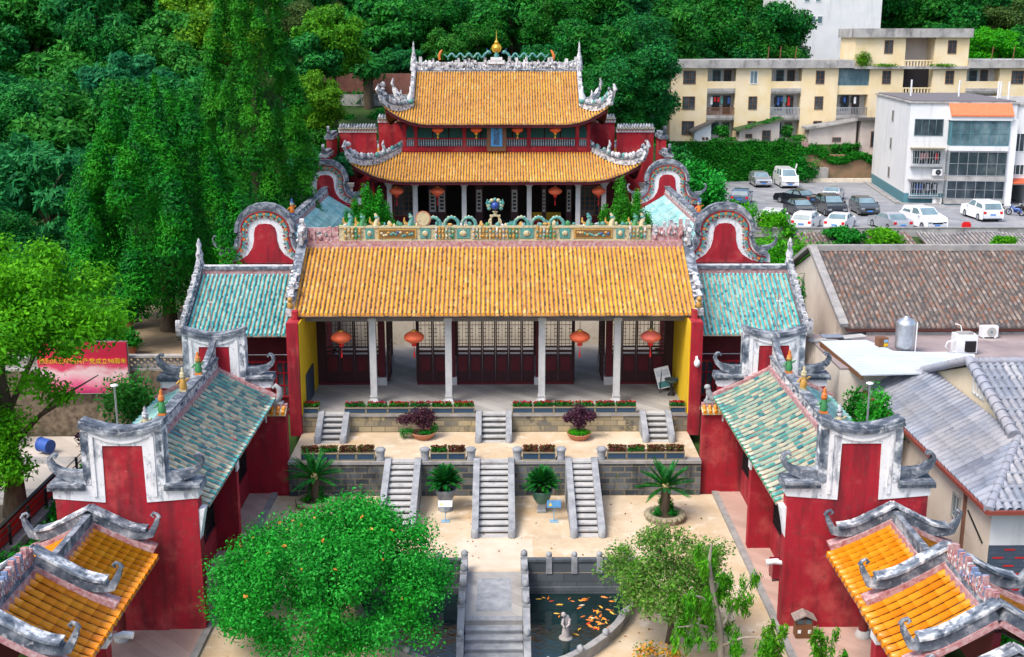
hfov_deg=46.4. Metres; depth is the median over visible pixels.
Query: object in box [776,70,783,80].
window
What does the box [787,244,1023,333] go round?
brown tiled house
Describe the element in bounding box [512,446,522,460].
stone post
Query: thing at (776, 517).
lattice window
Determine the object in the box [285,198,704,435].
gate hall
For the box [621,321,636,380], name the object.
door leaf
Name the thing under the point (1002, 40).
hillside tree
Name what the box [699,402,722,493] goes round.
court wall
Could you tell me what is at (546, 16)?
hillside tree
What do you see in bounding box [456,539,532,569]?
path slabs
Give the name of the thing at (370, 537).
round tree
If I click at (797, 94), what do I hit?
yellow apartment building
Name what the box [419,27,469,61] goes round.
hillside tree
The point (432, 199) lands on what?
door leaf
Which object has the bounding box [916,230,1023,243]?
old shed
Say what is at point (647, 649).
orange flowers
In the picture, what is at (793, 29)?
hillside tree
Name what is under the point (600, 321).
door leaf
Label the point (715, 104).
window
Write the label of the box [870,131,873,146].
window
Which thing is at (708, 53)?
hillside tree
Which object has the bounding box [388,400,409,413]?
planter box
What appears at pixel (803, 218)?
parked car
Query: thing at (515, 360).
door leaf
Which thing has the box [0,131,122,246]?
hillside tree
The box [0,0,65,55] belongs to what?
hillside tree
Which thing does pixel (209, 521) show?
lattice window
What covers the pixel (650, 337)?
red lantern
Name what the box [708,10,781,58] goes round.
hillside tree
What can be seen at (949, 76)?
window
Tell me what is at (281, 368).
window
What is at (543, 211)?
door leaf
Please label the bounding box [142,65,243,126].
hillside tree
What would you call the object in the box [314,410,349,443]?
stone staircase
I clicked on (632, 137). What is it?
enclosure wall
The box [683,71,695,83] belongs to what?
window
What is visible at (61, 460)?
paving band
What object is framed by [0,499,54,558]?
kerb
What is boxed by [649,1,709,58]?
hillside tree
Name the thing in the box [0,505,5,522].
bare earth
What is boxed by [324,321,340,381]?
door leaf
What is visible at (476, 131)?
red lantern
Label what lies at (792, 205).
parked car
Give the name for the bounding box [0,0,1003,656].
hillside ground
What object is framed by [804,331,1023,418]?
flat roofed building
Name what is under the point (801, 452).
side hall
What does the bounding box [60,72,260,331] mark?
cypress
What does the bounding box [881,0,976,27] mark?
hillside tree
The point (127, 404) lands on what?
bush
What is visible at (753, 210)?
bush
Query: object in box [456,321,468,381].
door leaf
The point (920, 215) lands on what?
parked car
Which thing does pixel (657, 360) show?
door leaf
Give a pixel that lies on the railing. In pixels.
(8, 526)
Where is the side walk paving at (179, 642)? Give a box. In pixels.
[154,491,831,656]
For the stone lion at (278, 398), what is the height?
0.935 m
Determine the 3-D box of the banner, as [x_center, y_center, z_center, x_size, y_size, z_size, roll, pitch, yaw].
[-21.298,1.943,59.334,4.570,2.740,0.141,0,14,-1]
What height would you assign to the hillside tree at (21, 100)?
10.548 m
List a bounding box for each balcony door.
[722,95,730,113]
[722,122,729,136]
[724,70,731,80]
[785,95,793,113]
[787,70,794,80]
[851,95,859,113]
[980,70,987,80]
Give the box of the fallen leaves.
[231,497,753,643]
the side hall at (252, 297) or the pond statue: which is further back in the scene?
the side hall at (252, 297)
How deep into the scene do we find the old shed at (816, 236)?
95.50 m
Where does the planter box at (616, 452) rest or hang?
on the retaining wall at (620, 477)
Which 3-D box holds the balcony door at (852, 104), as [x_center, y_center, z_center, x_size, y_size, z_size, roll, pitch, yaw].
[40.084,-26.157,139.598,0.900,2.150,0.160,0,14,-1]
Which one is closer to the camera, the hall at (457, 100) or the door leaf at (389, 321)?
the door leaf at (389, 321)
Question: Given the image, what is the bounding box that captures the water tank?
[894,316,917,351]
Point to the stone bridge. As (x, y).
(493, 614)
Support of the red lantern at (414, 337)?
hanging from the gate hall
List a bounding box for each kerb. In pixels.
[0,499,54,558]
[190,492,277,656]
[712,491,796,656]
[864,181,938,204]
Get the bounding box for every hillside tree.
[0,0,25,30]
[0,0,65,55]
[0,22,30,73]
[0,70,81,150]
[0,83,46,147]
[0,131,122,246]
[0,208,41,263]
[2,39,106,89]
[3,86,128,196]
[34,216,120,287]
[38,0,151,41]
[42,57,108,131]
[59,16,149,77]
[73,50,180,100]
[91,75,223,184]
[111,9,207,67]
[120,0,204,34]
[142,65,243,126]
[153,40,229,85]
[159,0,236,33]
[169,0,289,84]
[263,32,346,129]
[264,0,321,59]
[264,0,336,21]
[268,119,339,160]
[285,69,348,151]
[285,146,353,185]
[290,3,371,127]
[334,0,424,56]
[338,0,390,21]
[379,0,463,53]
[380,43,424,72]
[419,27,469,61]
[438,0,484,34]
[452,18,509,61]
[466,0,542,59]
[516,0,600,56]
[519,40,567,61]
[550,17,648,88]
[562,0,634,32]
[582,78,658,137]
[584,43,684,119]
[593,8,678,65]
[625,0,656,18]
[642,0,669,15]
[648,91,679,130]
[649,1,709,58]
[652,0,755,52]
[698,30,759,58]
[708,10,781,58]
[736,0,762,20]
[752,0,818,58]
[765,44,804,58]
[880,0,928,27]
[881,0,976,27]
[929,22,977,50]
[935,0,1023,48]
[968,26,1023,58]
[976,0,1023,32]
[997,24,1023,58]
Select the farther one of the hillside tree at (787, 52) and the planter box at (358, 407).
the hillside tree at (787, 52)
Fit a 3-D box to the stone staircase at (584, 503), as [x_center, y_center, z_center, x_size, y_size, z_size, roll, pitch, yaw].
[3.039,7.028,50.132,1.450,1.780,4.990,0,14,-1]
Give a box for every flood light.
[109,631,133,640]
[765,558,781,564]
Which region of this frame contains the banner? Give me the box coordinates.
[36,340,130,393]
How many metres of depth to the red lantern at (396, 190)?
87.42 m
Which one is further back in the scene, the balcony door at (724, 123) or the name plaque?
the balcony door at (724, 123)
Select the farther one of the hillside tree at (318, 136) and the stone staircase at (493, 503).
the hillside tree at (318, 136)
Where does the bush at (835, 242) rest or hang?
on the hillside ground at (360, 112)
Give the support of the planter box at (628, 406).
on the retaining wall at (601, 422)
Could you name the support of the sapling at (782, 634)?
on the court ground at (544, 534)
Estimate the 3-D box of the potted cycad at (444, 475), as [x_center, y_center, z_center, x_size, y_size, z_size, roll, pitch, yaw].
[-2.814,6.715,50.584,1.748,2.074,1.768,0,14,-1]
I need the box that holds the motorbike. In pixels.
[1005,204,1023,215]
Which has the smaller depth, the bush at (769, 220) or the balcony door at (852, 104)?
the bush at (769, 220)
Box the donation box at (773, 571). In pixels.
[768,557,779,581]
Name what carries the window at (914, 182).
in the white apartment block at (965, 143)
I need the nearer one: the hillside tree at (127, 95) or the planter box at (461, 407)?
the planter box at (461, 407)
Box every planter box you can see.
[300,444,319,460]
[303,400,320,413]
[319,445,338,460]
[338,444,356,460]
[344,400,366,413]
[356,444,375,460]
[366,400,387,413]
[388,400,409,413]
[409,401,430,413]
[430,444,447,460]
[431,400,452,413]
[447,444,465,460]
[453,400,474,413]
[511,400,532,413]
[522,444,539,459]
[533,400,553,413]
[539,443,555,459]
[553,400,574,412]
[574,400,594,411]
[595,400,615,412]
[607,443,626,459]
[615,400,636,412]
[626,444,645,459]
[645,444,665,459]
[665,443,684,459]
[669,400,685,412]
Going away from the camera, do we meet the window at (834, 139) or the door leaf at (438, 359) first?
the door leaf at (438, 359)
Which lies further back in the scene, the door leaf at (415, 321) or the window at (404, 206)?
the window at (404, 206)
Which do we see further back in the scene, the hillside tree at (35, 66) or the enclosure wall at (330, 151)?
the hillside tree at (35, 66)
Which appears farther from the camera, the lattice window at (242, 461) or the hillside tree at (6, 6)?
the hillside tree at (6, 6)
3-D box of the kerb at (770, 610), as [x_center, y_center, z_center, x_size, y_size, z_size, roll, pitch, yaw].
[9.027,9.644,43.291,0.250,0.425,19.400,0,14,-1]
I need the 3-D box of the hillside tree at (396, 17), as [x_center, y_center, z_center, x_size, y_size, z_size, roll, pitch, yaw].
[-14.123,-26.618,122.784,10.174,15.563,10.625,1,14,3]
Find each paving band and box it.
[0,489,34,499]
[22,457,81,463]
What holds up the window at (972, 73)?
in the yellow apartment building at (797, 94)
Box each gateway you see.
[0,503,160,656]
[824,501,1023,656]
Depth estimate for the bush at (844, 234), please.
93.52 m
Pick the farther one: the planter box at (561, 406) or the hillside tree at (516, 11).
the hillside tree at (516, 11)
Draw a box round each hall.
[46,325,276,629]
[175,238,292,414]
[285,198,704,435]
[342,30,650,224]
[697,237,812,412]
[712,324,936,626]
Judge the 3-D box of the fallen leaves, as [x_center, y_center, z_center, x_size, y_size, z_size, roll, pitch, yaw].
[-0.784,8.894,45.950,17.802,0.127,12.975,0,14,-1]
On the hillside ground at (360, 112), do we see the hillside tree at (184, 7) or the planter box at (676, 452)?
the hillside tree at (184, 7)
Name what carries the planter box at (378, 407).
on the retaining wall at (601, 422)
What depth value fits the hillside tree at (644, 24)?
123.87 m
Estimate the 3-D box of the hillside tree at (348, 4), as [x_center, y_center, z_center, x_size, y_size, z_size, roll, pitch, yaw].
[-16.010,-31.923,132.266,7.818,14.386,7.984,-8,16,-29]
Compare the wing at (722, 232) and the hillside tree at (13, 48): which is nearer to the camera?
the wing at (722, 232)
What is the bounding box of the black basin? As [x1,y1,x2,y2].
[664,377,677,395]
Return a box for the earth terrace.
[6,306,182,365]
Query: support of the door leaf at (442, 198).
in the hall at (457, 100)
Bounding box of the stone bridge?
[456,549,530,656]
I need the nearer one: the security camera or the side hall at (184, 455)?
the side hall at (184, 455)
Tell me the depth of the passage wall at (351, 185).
87.80 m
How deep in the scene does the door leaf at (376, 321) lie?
60.14 m
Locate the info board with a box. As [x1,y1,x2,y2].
[654,365,670,392]
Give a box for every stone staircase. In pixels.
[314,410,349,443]
[380,457,421,535]
[471,457,515,538]
[475,410,511,443]
[565,457,605,538]
[639,409,675,442]
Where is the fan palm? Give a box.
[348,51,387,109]
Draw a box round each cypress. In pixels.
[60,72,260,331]
[185,0,327,264]
[338,182,395,226]
[597,175,652,226]
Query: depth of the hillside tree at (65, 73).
102.00 m
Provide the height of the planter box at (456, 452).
0.678 m
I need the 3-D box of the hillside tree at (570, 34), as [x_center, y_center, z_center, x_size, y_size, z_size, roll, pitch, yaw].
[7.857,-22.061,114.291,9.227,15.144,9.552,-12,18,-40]
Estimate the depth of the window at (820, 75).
137.41 m
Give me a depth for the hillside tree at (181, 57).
103.67 m
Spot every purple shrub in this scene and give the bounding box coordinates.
[395,406,438,440]
[561,403,596,440]
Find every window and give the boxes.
[205,502,214,539]
[239,449,246,480]
[248,361,270,370]
[275,361,288,397]
[393,186,412,215]
[580,186,599,215]
[681,121,693,134]
[682,96,694,109]
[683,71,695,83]
[701,360,714,395]
[711,95,719,110]
[711,122,718,133]
[712,70,720,80]
[719,359,739,369]
[742,450,748,479]
[748,96,756,109]
[750,71,757,83]
[762,130,770,140]
[773,503,781,536]
[774,95,782,110]
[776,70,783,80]
[814,96,822,109]
[815,71,824,83]
[817,16,822,23]
[832,137,840,141]
[840,95,848,110]
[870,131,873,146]
[882,71,890,83]
[884,40,893,53]
[909,181,938,195]
[912,150,940,164]
[914,119,943,135]
[945,71,954,83]
[947,40,956,53]
[950,491,960,518]
[968,70,977,80]
[1011,71,1023,83]
[1013,164,1023,174]
[1016,133,1023,151]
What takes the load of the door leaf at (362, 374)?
in the gate hall
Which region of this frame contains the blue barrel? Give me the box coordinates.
[35,437,55,453]
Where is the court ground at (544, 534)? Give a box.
[199,494,787,656]
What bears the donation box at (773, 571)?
on the side walk paving at (179, 642)
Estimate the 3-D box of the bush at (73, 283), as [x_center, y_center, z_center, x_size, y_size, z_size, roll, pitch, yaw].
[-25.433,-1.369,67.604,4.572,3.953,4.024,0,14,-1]
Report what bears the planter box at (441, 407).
on the retaining wall at (601, 422)
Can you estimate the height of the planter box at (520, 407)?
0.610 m
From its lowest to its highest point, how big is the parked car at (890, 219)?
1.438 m
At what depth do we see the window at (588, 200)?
91.25 m
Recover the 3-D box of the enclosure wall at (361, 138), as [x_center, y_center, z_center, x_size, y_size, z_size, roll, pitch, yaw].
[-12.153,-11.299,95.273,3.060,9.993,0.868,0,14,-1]
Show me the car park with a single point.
(762, 197)
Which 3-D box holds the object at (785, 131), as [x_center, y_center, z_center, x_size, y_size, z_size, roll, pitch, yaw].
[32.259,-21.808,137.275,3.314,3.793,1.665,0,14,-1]
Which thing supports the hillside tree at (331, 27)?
on the hillside ground at (360, 112)
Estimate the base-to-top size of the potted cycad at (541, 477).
2.056 m
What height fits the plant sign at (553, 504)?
0.928 m
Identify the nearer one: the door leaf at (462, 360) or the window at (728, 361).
the window at (728, 361)
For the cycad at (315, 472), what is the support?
on the court ground at (544, 534)
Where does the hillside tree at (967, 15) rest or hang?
on the hillside ground at (360, 112)
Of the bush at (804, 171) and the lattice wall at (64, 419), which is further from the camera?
the bush at (804, 171)
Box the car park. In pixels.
[723,181,1023,226]
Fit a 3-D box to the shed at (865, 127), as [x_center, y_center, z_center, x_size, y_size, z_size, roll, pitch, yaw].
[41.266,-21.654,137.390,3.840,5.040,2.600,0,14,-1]
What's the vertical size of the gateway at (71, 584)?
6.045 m
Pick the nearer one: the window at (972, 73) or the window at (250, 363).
the window at (250, 363)
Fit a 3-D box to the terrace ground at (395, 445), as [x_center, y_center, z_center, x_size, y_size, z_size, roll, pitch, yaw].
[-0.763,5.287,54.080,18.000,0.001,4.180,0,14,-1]
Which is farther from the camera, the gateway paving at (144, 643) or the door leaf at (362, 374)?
the door leaf at (362, 374)
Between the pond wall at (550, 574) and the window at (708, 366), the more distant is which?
the window at (708, 366)
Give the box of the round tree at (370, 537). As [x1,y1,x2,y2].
[196,484,461,656]
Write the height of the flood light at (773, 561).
0.329 m
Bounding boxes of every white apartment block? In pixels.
[871,80,1019,205]
[990,96,1023,202]
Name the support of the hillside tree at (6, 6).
on the hillside ground at (360, 112)
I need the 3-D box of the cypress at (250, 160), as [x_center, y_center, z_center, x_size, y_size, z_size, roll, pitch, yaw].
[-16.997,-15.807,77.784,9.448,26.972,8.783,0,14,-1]
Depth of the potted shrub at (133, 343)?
61.97 m
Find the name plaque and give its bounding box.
[487,128,505,150]
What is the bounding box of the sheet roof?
[819,340,974,379]
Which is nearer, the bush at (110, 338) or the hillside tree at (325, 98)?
the bush at (110, 338)
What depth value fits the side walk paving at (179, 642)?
45.16 m
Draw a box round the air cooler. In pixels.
[945,323,977,354]
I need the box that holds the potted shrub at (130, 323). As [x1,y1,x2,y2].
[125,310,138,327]
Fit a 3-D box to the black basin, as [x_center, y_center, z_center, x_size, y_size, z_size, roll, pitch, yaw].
[7.809,2.863,58.509,0.720,0.820,0.702,0,14,-1]
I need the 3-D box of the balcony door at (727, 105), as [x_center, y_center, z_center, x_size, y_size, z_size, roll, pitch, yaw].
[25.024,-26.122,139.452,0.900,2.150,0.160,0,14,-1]
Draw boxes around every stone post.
[375,447,385,460]
[420,447,429,460]
[465,446,475,460]
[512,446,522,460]
[556,446,565,460]
[596,446,606,459]
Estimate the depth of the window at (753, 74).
137.34 m
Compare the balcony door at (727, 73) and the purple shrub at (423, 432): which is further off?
the balcony door at (727, 73)
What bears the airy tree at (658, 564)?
on the court ground at (544, 534)
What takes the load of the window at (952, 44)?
in the yellow apartment building at (797, 94)
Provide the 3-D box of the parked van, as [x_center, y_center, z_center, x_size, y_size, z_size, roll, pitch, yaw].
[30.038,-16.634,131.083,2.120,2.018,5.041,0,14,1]
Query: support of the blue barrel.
on the plaza paving at (66, 446)
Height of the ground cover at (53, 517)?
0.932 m
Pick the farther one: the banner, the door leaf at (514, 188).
the door leaf at (514, 188)
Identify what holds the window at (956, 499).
in the grey tiled house at (964, 417)
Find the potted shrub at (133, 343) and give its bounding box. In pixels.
[116,326,144,353]
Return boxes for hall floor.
[311,345,679,411]
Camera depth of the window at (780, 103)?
139.45 m
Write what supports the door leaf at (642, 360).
in the gate hall
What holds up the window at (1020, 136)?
in the white apartment block at (1017, 193)
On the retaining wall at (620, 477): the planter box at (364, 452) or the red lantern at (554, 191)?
the planter box at (364, 452)
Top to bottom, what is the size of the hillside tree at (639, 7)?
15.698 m
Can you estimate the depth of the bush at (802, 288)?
65.31 m
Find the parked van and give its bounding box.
[773,166,798,187]
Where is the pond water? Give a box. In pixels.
[360,593,624,656]
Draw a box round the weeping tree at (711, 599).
[666,541,774,656]
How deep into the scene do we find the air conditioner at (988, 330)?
57.23 m
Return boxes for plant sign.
[438,501,451,522]
[547,500,560,522]
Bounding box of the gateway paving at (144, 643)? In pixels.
[111,627,944,656]
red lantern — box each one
[331,322,351,357]
[390,184,402,204]
[404,322,423,357]
[430,185,443,204]
[432,128,443,137]
[470,128,481,137]
[512,128,522,137]
[548,186,561,204]
[549,128,560,137]
[570,329,589,356]
[592,186,605,204]
[640,329,660,356]
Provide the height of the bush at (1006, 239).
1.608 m
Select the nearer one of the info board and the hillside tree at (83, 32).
the info board
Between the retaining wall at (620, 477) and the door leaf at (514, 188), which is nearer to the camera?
the retaining wall at (620, 477)
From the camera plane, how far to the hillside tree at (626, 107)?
103.74 m
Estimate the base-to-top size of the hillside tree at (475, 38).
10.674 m
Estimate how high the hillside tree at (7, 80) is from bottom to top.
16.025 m
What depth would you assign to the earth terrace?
65.65 m
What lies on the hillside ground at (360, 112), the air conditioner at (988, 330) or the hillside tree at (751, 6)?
the hillside tree at (751, 6)
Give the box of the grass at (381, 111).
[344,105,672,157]
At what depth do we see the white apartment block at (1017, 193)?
115.99 m
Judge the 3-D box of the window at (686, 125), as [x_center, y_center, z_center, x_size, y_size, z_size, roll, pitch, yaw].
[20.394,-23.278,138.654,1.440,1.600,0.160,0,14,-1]
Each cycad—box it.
[283,448,343,511]
[425,462,464,512]
[522,464,561,512]
[633,455,694,525]
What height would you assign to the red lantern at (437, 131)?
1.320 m
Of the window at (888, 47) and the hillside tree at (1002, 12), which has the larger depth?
the hillside tree at (1002, 12)
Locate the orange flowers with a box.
[632,638,686,656]
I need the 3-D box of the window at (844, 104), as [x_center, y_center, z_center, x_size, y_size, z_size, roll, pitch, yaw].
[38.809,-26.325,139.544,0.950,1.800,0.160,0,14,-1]
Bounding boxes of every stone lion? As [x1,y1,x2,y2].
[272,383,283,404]
[704,384,714,402]
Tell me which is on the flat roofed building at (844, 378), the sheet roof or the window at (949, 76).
the sheet roof
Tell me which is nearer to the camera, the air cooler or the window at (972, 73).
the air cooler
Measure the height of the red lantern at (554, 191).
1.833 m
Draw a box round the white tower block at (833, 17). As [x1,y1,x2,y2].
[763,0,881,58]
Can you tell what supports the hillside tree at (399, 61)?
on the hillside ground at (360, 112)
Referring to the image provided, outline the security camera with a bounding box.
[694,356,699,366]
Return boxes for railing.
[0,419,115,549]
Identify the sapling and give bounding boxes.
[760,619,789,656]
[807,625,841,656]
[836,648,848,656]
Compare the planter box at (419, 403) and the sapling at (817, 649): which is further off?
the planter box at (419, 403)
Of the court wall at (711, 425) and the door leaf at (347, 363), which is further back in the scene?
the door leaf at (347, 363)
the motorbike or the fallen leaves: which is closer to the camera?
the fallen leaves
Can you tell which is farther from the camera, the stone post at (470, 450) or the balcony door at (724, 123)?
the balcony door at (724, 123)
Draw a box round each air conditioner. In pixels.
[931,169,941,175]
[932,197,941,203]
[978,325,998,337]
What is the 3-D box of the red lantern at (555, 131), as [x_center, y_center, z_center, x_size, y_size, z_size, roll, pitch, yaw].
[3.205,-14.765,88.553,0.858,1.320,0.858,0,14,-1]
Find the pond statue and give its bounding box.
[559,612,572,640]
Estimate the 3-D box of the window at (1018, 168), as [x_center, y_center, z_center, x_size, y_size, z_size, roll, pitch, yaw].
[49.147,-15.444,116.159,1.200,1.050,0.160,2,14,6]
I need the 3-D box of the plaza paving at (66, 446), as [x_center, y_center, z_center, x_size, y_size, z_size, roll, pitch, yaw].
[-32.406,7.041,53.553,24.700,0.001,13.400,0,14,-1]
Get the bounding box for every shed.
[689,119,714,140]
[733,117,783,140]
[796,230,916,244]
[801,117,857,143]
[853,117,874,153]
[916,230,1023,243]
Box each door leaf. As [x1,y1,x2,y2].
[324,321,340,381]
[339,321,354,381]
[353,321,369,381]
[368,321,378,376]
[386,321,390,380]
[389,321,391,374]
[415,321,418,380]
[417,321,432,381]
[428,185,436,224]
[432,321,444,381]
[438,185,445,222]
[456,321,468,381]
[469,321,481,381]
[475,185,482,224]
[482,321,494,381]
[496,321,507,381]
[509,321,521,381]
[511,185,517,224]
[522,321,534,381]
[541,185,545,222]
[545,321,557,381]
[558,321,572,381]
[566,185,571,224]
[572,321,574,380]
[599,321,600,373]
[600,321,603,380]
[612,321,621,380]
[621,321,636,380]
[636,321,650,380]
[650,321,665,380]
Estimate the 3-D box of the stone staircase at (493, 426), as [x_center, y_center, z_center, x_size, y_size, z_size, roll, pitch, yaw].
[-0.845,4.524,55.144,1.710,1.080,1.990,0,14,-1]
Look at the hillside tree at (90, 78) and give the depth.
98.95 m
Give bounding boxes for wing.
[212,159,365,264]
[627,159,777,263]
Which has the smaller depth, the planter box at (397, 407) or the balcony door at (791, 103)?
the planter box at (397, 407)
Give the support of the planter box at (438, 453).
on the retaining wall at (620, 477)
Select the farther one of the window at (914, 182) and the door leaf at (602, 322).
the window at (914, 182)
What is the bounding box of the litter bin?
[791,608,816,637]
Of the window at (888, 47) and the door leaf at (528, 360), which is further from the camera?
the window at (888, 47)
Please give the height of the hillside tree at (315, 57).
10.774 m
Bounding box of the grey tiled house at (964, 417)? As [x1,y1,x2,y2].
[863,355,1023,591]
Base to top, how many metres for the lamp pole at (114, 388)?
3.980 m
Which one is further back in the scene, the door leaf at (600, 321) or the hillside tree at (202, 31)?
the hillside tree at (202, 31)
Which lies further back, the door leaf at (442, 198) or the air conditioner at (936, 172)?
the air conditioner at (936, 172)
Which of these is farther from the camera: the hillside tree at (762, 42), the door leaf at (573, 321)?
the hillside tree at (762, 42)
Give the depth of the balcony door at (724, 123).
139.96 m
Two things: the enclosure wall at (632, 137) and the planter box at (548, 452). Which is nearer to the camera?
the planter box at (548, 452)
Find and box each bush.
[5,240,68,279]
[56,272,97,303]
[74,422,113,451]
[92,365,159,423]
[93,334,122,339]
[666,142,694,169]
[682,157,729,209]
[729,198,760,226]
[755,233,786,263]
[756,208,797,237]
[757,227,813,265]
[789,153,822,182]
[797,273,805,307]
[815,240,838,243]
[820,224,867,243]
[842,385,866,419]
[850,380,904,439]
[863,226,907,243]
[989,235,1020,243]
[1000,634,1023,646]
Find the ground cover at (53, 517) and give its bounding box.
[0,463,81,562]
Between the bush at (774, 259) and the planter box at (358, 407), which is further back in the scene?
the bush at (774, 259)
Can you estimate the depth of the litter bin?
39.65 m
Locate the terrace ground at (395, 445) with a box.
[290,431,698,458]
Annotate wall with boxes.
[5,354,182,436]
[266,403,289,495]
[288,457,700,496]
[302,410,687,432]
[319,126,338,158]
[322,73,410,105]
[332,321,659,348]
[338,123,377,207]
[348,183,353,191]
[352,578,635,656]
[358,551,634,597]
[377,114,402,150]
[590,113,615,151]
[615,123,654,213]
[639,182,645,190]
[654,126,673,160]
[655,137,872,181]
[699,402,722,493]
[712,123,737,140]
[752,227,1023,236]
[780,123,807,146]
[799,178,871,181]
[801,154,871,177]
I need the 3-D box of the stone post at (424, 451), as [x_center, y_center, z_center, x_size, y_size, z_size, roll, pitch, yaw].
[-3.794,5.454,52.144,0.480,0.570,0.457,0,14,-1]
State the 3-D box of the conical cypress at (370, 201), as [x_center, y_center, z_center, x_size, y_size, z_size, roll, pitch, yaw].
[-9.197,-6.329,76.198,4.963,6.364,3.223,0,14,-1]
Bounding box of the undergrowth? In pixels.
[0,8,667,286]
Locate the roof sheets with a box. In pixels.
[806,334,867,342]
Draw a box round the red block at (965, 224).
[961,222,970,226]
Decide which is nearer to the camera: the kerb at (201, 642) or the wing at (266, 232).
the kerb at (201, 642)
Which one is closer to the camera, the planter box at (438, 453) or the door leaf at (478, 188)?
the planter box at (438, 453)
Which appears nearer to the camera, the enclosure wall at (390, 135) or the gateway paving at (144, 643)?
the gateway paving at (144, 643)
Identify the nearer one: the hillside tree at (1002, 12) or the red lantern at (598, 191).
the red lantern at (598, 191)
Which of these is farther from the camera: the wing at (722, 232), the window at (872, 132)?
the window at (872, 132)
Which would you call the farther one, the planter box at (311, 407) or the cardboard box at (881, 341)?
the planter box at (311, 407)
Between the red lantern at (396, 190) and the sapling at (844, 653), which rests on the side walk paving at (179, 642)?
the sapling at (844, 653)
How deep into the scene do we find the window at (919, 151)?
116.54 m
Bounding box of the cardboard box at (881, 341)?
[875,336,888,347]
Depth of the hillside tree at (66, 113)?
90.31 m
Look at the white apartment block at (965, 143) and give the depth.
115.85 m
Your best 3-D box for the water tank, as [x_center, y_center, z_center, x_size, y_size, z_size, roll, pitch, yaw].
[17.971,0.266,54.587,0.894,1.720,0.887,0,14,-1]
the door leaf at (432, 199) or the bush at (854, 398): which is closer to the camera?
the bush at (854, 398)
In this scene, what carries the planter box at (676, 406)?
on the retaining wall at (601, 422)
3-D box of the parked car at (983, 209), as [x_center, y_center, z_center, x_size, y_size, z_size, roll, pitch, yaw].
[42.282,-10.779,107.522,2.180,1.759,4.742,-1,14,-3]
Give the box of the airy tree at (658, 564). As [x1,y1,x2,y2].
[591,519,735,644]
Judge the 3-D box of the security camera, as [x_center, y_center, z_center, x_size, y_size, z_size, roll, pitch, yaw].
[8.472,1.507,54.741,0.286,0.534,0.416,0,14,-1]
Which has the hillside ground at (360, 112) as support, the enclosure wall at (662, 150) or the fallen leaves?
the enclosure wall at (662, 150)
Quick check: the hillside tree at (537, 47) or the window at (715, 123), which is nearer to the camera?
the hillside tree at (537, 47)
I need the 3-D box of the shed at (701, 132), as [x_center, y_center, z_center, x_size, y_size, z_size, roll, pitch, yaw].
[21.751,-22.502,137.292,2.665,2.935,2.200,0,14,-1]
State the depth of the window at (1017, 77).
137.62 m
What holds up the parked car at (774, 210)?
on the car park
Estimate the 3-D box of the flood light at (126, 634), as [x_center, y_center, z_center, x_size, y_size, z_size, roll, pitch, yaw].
[-11.101,8.745,33.933,0.715,0.329,0.218,0,14,-1]
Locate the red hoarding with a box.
[0,473,55,547]
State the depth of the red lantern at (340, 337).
56.39 m
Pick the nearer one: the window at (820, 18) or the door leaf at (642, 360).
the door leaf at (642, 360)
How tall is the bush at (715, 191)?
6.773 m
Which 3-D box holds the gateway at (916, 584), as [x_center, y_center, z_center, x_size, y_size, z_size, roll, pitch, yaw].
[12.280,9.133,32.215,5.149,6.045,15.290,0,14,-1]
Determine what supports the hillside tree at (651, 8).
on the hillside ground at (360, 112)
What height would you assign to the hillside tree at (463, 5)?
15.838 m
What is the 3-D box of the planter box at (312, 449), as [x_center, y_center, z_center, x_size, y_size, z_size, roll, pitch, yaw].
[-8.792,5.386,52.107,0.854,0.698,0.400,0,14,-1]
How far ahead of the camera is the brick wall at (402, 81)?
115.48 m
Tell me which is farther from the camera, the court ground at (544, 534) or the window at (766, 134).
the window at (766, 134)
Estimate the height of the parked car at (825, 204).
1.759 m
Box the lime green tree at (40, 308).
[0,232,141,517]
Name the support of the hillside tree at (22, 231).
on the hillside ground at (360, 112)
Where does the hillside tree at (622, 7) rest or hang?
on the hillside ground at (360, 112)
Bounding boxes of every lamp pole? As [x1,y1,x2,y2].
[110,384,117,423]
[207,289,211,330]
[776,288,779,329]
[866,382,873,420]
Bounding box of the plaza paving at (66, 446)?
[0,436,80,504]
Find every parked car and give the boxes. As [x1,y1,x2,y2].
[730,188,752,204]
[748,171,771,186]
[757,207,787,225]
[773,189,816,203]
[783,198,817,213]
[790,210,821,226]
[814,193,847,215]
[821,185,844,198]
[823,211,856,226]
[848,195,879,214]
[867,212,912,226]
[899,204,947,226]
[960,199,1003,220]
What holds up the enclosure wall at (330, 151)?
on the hillside ground at (360, 112)
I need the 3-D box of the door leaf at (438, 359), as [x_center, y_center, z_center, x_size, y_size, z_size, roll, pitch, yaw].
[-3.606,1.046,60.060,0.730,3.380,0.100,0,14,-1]
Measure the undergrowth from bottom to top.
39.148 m
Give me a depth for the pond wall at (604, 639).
39.02 m
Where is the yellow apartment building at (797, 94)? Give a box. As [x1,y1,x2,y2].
[660,28,1023,141]
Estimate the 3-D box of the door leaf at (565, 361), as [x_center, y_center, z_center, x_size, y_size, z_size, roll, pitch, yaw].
[2.693,1.031,60.121,0.730,3.380,0.100,0,14,-1]
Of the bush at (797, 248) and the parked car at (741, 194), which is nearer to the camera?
the bush at (797, 248)

